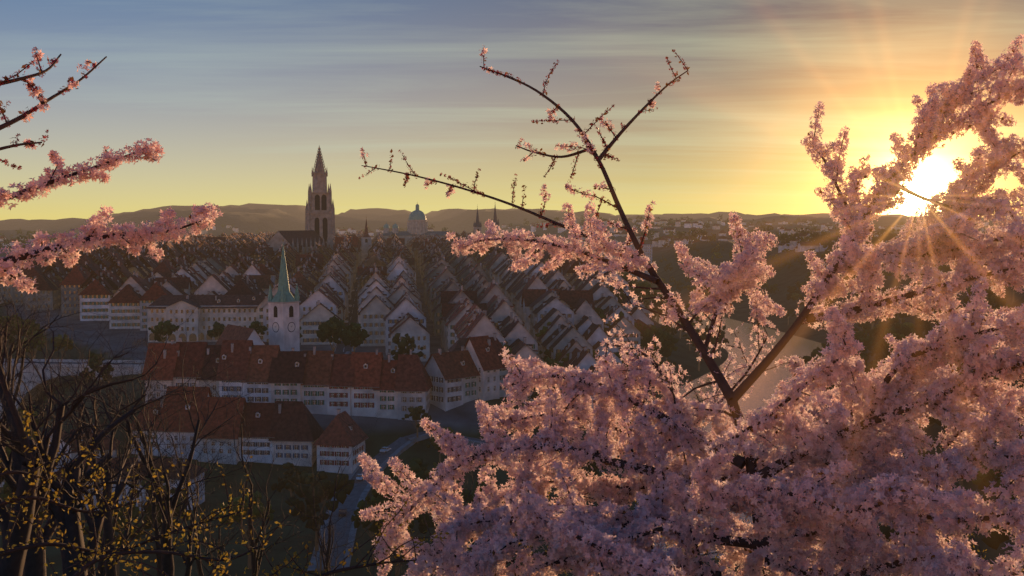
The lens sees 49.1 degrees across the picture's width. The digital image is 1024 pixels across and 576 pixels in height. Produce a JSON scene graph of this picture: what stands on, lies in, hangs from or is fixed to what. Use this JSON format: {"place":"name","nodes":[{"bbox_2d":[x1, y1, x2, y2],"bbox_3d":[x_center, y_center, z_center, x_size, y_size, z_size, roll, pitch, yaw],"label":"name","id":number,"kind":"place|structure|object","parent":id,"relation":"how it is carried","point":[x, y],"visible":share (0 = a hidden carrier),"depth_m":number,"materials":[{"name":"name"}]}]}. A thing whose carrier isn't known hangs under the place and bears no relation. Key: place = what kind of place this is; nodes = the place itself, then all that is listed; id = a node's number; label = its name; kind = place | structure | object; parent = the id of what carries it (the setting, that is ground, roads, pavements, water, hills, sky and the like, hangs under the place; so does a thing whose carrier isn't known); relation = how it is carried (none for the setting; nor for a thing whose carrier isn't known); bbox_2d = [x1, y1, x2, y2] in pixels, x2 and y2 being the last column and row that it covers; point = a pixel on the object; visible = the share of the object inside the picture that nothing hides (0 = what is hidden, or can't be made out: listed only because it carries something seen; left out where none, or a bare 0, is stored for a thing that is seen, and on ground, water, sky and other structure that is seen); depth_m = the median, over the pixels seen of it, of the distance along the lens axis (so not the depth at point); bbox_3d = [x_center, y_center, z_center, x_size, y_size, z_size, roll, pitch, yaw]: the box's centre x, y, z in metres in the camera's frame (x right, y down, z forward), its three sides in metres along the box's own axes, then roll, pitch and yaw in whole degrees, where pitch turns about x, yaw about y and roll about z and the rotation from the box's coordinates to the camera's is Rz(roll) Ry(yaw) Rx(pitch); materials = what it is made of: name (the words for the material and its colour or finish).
{"place":"outdoors","nodes":[
{"label":"outdoors","id":0,"kind":"place"},
{"bbox_2d":[10,308,946,560],"bbox_3d":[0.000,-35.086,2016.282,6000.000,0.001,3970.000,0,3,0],"label":"river water","id":1,"kind":"structure","parent":0,"point":[768,382],"depth_m":612.60,"materials":[{"name":"grey liquid"}]},
{"bbox_2d":[0,203,1023,575],"bbox_3d":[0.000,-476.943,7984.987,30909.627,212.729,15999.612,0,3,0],"label":"ground","id":2,"kind":"structure","parent":0,"point":[250,217],"depth_m":523.47,"materials":[{"name":"green plant"}]},
{"bbox_2d":[0,359,144,417],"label":"nydegg bridge","id":3,"kind":"structure","parent":2,"relation":"on","point":[76,368],"depth_m":435.21,"materials":[{"name":"grey stone"}]},
{"bbox_2d":[0,50,222,293],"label":"cherry tree","id":4,"kind":"object","parent":2,"relation":"on","point":[151,154],"depth_m":5.17,"materials":[{"name":"pink plant"}]},
{"bbox_2d":[0,47,99,169],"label":"cherry tree buds","id":5,"kind":"object","parent":4,"relation":"attached to","point":[35,108],"visible":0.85,"depth_m":5.27,"materials":[{"name":"pink plant"}]},
{"bbox_2d":[0,52,198,278],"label":"cherry tree leaflets","id":6,"kind":"object","parent":4,"relation":"attached to","point":[20,112],"visible":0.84,"depth_m":5.24,"materials":[{"name":"pink plant"}]},
{"bbox_2d":[145,292,340,342],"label":"classical building","id":7,"kind":"structure","parent":2,"relation":"on","point":[209,311],"depth_m":516.68,"materials":[{"name":"beige paint"}]},
{"bbox_2d":[4,261,488,571],"bbox_3d":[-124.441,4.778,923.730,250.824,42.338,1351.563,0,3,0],"label":"town roads and cars","id":8,"kind":"structure","parent":2,"relation":"on","point":[361,489],"depth_m":322.25,"materials":[{"name":"asphalt"},{"name":"metal"},{"name":"glass"}]},
{"bbox_2d":[215,239,300,350],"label":"church","id":9,"kind":"structure","parent":2,"relation":"on","point":[283,319],"depth_m":424.80,"materials":[{"name":"white paint"}]},
{"bbox_2d":[0,259,520,575],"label":"bare tree wood","id":10,"kind":"object","parent":2,"relation":"on","point":[29,562],"visible":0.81,"depth_m":14.60,"materials":[{"name":"brown plant"}]},
{"bbox_2d":[262,146,334,272],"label":"cathedral","id":11,"kind":"structure","parent":2,"relation":"on","point":[320,217],"depth_m":888.77,"materials":[{"name":"grey stone"}]},
{"bbox_2d":[0,230,655,510],"bbox_3d":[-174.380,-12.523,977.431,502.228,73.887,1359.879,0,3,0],"label":"town houses","id":12,"kind":"structure","parent":2,"relation":"on","point":[481,308],"depth_m":482.89,"materials":[{"name":"white paint"}]},
{"bbox_2d":[0,218,1012,272],"bbox_3d":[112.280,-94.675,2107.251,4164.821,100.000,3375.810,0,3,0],"label":"suburb houses","id":13,"kind":"structure","parent":2,"relation":"on","point":[799,246],"depth_m":2139.86,"materials":[{"name":"white stone"}]},
{"bbox_2d":[361,203,651,280],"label":"distant landmark buildings","id":14,"kind":"structure","parent":2,"relation":"on","point":[417,222],"depth_m":1384.43,"materials":[{"name":"grey stone"}]},
{"bbox_2d":[0,214,1023,575],"bbox_3d":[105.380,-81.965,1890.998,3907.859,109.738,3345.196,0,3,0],"label":"trees","id":15,"kind":"object","parent":2,"relation":"on","point":[334,328],"depth_m":471.06,"materials":[{"name":"green plant"}]},
{"bbox_2d":[0,403,1023,575],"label":"young bush","id":16,"kind":"object","parent":2,"relation":"on","point":[122,551],"depth_m":5.25,"materials":[{"name":"brown plant"}]},
{"bbox_2d":[357,34,1023,575],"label":"cherry tree","id":17,"kind":"object","parent":2,"relation":"on","point":[817,408],"depth_m":6.17,"materials":[{"name":"pink plant"}]},
{"bbox_2d":[359,46,689,254],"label":"flower buds","id":18,"kind":"object","parent":17,"relation":"on","point":[572,174],"visible":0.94,"depth_m":7.59,"materials":[{"name":"pink plant"}]},
{"bbox_2d":[361,49,1023,575],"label":"cherry tree leaflets","id":19,"kind":"object","parent":17,"relation":"attached to","point":[731,333],"visible":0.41,"depth_m":6.53,"materials":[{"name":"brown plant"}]},
{"bbox_2d":[0,0,1023,219],"label":"sky","id":20,"kind":"structure","parent":0,"point":[240,98],"materials":[{"name":"blue"}]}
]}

